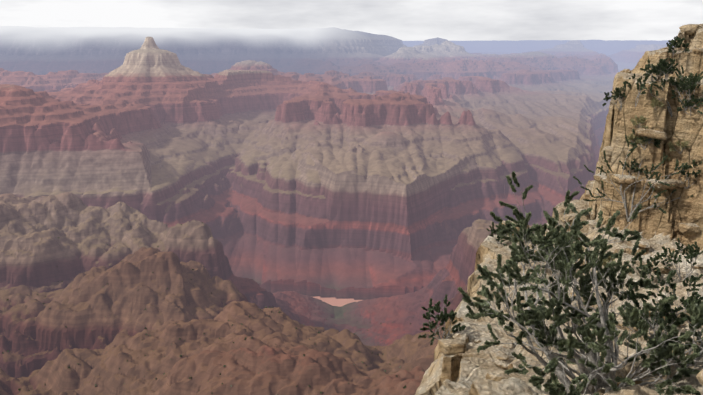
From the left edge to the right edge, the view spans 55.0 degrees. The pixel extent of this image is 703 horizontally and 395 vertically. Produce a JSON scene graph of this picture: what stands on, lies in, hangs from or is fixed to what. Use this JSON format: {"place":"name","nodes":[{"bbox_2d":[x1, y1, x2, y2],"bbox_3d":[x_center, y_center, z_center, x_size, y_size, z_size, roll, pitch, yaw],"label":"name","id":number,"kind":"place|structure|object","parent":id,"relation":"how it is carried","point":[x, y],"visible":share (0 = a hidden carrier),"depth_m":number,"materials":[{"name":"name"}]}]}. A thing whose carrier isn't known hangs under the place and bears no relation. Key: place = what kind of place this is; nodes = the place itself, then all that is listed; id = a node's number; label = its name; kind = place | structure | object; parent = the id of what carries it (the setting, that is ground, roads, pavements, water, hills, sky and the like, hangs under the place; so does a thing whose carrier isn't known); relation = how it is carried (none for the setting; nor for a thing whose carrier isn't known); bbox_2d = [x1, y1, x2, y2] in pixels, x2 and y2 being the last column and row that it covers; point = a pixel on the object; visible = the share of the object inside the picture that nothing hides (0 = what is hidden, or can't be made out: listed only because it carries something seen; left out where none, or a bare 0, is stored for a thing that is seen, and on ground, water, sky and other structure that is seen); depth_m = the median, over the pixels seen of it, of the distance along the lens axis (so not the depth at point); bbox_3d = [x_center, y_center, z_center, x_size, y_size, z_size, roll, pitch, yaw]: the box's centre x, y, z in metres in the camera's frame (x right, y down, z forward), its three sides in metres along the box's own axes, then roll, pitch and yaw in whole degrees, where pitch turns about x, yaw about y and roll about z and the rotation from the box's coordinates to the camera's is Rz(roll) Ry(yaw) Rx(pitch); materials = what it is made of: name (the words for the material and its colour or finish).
{"place":"outdoors","nodes":[
{"label":"outdoors","id":0,"kind":"place"},
{"bbox_2d":[0,26,670,394],"bbox_3d":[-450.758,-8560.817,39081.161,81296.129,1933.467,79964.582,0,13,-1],"label":"canyon terrain","id":1,"kind":"structure","parent":0,"point":[347,184],"depth_m":4207.90,"materials":[{"name":"brown stone"}]},
{"bbox_2d":[2,222,474,394],"bbox_3d":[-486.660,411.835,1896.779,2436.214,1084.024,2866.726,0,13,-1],"label":"shrubs","id":2,"kind":"object","parent":1,"relation":"on","point":[404,387],"visible":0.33,"depth_m":1780.27,"materials":[{"name":"plant"}]},
{"bbox_2d":[0,0,702,40],"label":"sky","id":3,"kind":"structure","parent":0,"point":[404,20],"materials":[{"name":"white"}]},
{"bbox_2d":[415,28,702,394],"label":"cliff","id":4,"kind":"structure","parent":0,"point":[468,370],"depth_m":16.87,"materials":[{"name":"stone"}]},
{"bbox_2d":[438,338,466,354],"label":"limestone block","id":5,"kind":"structure","parent":4,"relation":"on","point":[448,346],"depth_m":11.83,"materials":[{"name":"beige stone"}]},
{"bbox_2d":[419,294,465,345],"bbox_3d":[1.647,2.292,12.462,0.902,0.844,0.916,0,13,-1],"label":"shrub","id":6,"kind":"object","parent":5,"relation":"on","point":[445,316],"visible":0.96,"depth_m":12.32,"materials":[{"name":"green plant"}]},
{"bbox_2d":[487,222,511,245],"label":"shrub","id":7,"kind":"object","parent":4,"relation":"on","point":[498,240],"visible":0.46,"depth_m":17.87,"materials":[{"name":"green plant"}]},
{"bbox_2d":[502,220,529,235],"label":"limestone block","id":8,"kind":"structure","parent":4,"relation":"on","point":[517,228],"depth_m":18.57,"materials":[{"name":"beige stone"}]},
{"bbox_2d":[520,245,534,266],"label":"shrub","id":9,"kind":"object","parent":4,"relation":"on","point":[530,251],"visible":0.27,"depth_m":15.95,"materials":[{"name":"green plant"}]},
{"bbox_2d":[452,24,702,394],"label":"rim rubble","id":10,"kind":"object","parent":4,"relation":"on","point":[688,229],"visible":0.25,"depth_m":12.16,"materials":[{"name":"stone"}]},
{"bbox_2d":[457,171,702,394],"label":"shrub","id":11,"kind":"object","parent":4,"relation":"on","point":[560,258],"visible":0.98,"depth_m":7.56,"materials":[{"name":"green plant"}]},
{"bbox_2d":[593,172,606,183],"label":"limestone block","id":12,"kind":"structure","parent":4,"relation":"on","point":[598,178],"depth_m":18.48,"materials":[{"name":"beige stone"}]},
{"bbox_2d":[601,146,612,155],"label":"limestone block","id":13,"kind":"structure","parent":4,"relation":"on","point":[608,150],"depth_m":18.18,"materials":[{"name":"beige stone"}]},
{"bbox_2d":[602,256,614,266],"bbox_3d":[5.883,1.497,15.592,0.395,0.421,0.588,6,14,25],"label":"rock","id":14,"kind":"object","parent":4,"relation":"on","point":[608,260],"visible":0.4,"depth_m":15.51,"materials":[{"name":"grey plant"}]},
{"bbox_2d":[602,85,625,110],"bbox_3d":[7.141,-2.681,18.048,0.832,0.729,0.670,4,14,16],"label":"shrub","id":15,"kind":"object","parent":4,"relation":"on","point":[617,94],"visible":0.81,"depth_m":17.91,"materials":[{"name":"green plant"}]},
{"bbox_2d":[612,174,637,184],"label":"limestone block","id":16,"kind":"structure","parent":4,"relation":"on","point":[627,179],"depth_m":17.42,"materials":[{"name":"beige stone"}]},
{"bbox_2d":[625,133,638,142],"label":"shrub","id":17,"kind":"object","parent":4,"relation":"on","point":[631,137],"visible":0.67,"depth_m":17.41,"materials":[{"name":"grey plant"}]},
{"bbox_2d":[573,135,692,221],"bbox_3d":[7.345,-0.455,17.340,3.014,2.302,1.910,10,16,37],"label":"shrub","id":18,"kind":"object","parent":4,"relation":"on","point":[646,172],"visible":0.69,"depth_m":17.23,"materials":[{"name":"grey plant"}]},
{"bbox_2d":[622,158,643,173],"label":"shrub","id":19,"kind":"object","parent":4,"relation":"on","point":[636,169],"visible":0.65,"depth_m":17.43,"materials":[{"name":"green plant"}]},
{"bbox_2d":[623,74,648,106],"bbox_3d":[7.416,-2.765,17.412,0.608,0.847,1.054,0,13,-1],"label":"shrub","id":20,"kind":"object","parent":4,"relation":"on","point":[637,84],"visible":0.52,"depth_m":17.27,"materials":[{"name":"green plant"}]},
{"bbox_2d":[630,115,647,128],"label":"shrub","id":21,"kind":"object","parent":4,"relation":"on","point":[642,119],"visible":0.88,"depth_m":17.25,"materials":[{"name":"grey plant"}]},
{"bbox_2d":[628,254,660,279],"bbox_3d":[6.541,1.609,14.941,0.860,0.697,0.544,-9,16,-33],"label":"shrub","id":22,"kind":"object","parent":4,"relation":"on","point":[650,265],"visible":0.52,"depth_m":14.86,"materials":[{"name":"green plant"}]},
{"bbox_2d":[630,129,660,149],"bbox_3d":[7.512,-1.505,17.290,0.609,0.564,0.833,-3,13,-13],"label":"shrub","id":23,"kind":"object","parent":4,"relation":"on","point":[656,142],"visible":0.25,"depth_m":17.14,"materials":[{"name":"green plant"}]},
{"bbox_2d":[639,128,654,144],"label":"shrub","id":24,"kind":"object","parent":4,"relation":"on","point":[641,141],"visible":0.29,"depth_m":17.10,"materials":[{"name":"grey plant"}]},
{"bbox_2d":[596,283,702,365],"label":"shrub","id":25,"kind":"object","parent":4,"relation":"on","point":[666,310],"visible":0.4,"depth_m":7.52,"materials":[{"name":"green plant"}]},
{"bbox_2d":[635,128,666,139],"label":"limestone block","id":26,"kind":"structure","parent":4,"relation":"on","point":[650,133],"depth_m":16.92,"materials":[{"name":"beige stone"}]},
{"bbox_2d":[640,58,668,80],"bbox_3d":[7.625,-3.193,17.041,0.671,0.658,0.696,6,14,23],"label":"shrub","id":27,"kind":"object","parent":4,"relation":"on","point":[649,71],"visible":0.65,"depth_m":16.96,"materials":[{"name":"green plant"}]},
{"bbox_2d":[650,97,662,108],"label":"shrub","id":28,"kind":"object","parent":4,"relation":"on","point":[655,102],"visible":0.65,"depth_m":16.95,"materials":[{"name":"green plant"}]},
{"bbox_2d":[639,299,684,335],"bbox_3d":[5.435,2.226,11.959,0.972,0.802,0.872,5,14,21],"label":"shrub","id":29,"kind":"object","parent":4,"relation":"on","point":[657,321],"visible":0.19,"depth_m":11.93,"materials":[{"name":"green plant"}]},
{"bbox_2d":[645,179,684,188],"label":"limestone block","id":30,"kind":"structure","parent":4,"relation":"on","point":[678,184],"depth_m":16.86,"materials":[{"name":"beige stone"}]},
{"bbox_2d":[652,58,677,80],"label":"shrub","id":31,"kind":"object","parent":4,"relation":"on","point":[670,68],"visible":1,"depth_m":16.85,"materials":[{"name":"green plant"}]},
{"bbox_2d":[641,66,702,116],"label":"shrub","id":32,"kind":"object","parent":4,"relation":"on","point":[674,83],"visible":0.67,"depth_m":16.82,"materials":[{"name":"green plant"}]},
{"bbox_2d":[641,270,702,316],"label":"shrub","id":33,"kind":"object","parent":4,"relation":"on","point":[671,274],"visible":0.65,"depth_m":12.59,"materials":[{"name":"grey plant"}]},
{"bbox_2d":[668,75,684,88],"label":"shrub","id":34,"kind":"object","parent":4,"relation":"on","point":[677,79],"visible":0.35,"depth_m":16.99,"materials":[{"name":"green plant"}]},
{"bbox_2d":[666,36,689,55],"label":"shrub","id":35,"kind":"object","parent":4,"relation":"on","point":[672,44],"visible":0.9,"depth_m":17.55,"materials":[{"name":"green plant"}]},
{"bbox_2d":[667,137,690,153],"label":"shrub","id":36,"kind":"object","parent":4,"relation":"on","point":[682,147],"visible":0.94,"depth_m":16.96,"materials":[{"name":"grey plant"}]},
{"bbox_2d":[656,238,702,280],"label":"shrub","id":37,"kind":"object","parent":4,"relation":"on","point":[692,254],"visible":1,"depth_m":14.95,"materials":[{"name":"green plant"}]},
{"bbox_2d":[671,71,702,113],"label":"shrub","id":38,"kind":"object","parent":4,"relation":"on","point":[690,88],"visible":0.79,"depth_m":16.58,"materials":[{"name":"green plant"}]},
{"bbox_2d":[676,159,701,188],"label":"shrub","id":39,"kind":"object","parent":4,"relation":"on","point":[685,167],"visible":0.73,"depth_m":16.61,"materials":[{"name":"green plant"}]},
{"bbox_2d":[677,94,702,116],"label":"shrub","id":40,"kind":"object","parent":4,"relation":"on","point":[680,109],"visible":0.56,"depth_m":16.68,"materials":[{"name":"green plant"}]}
]}

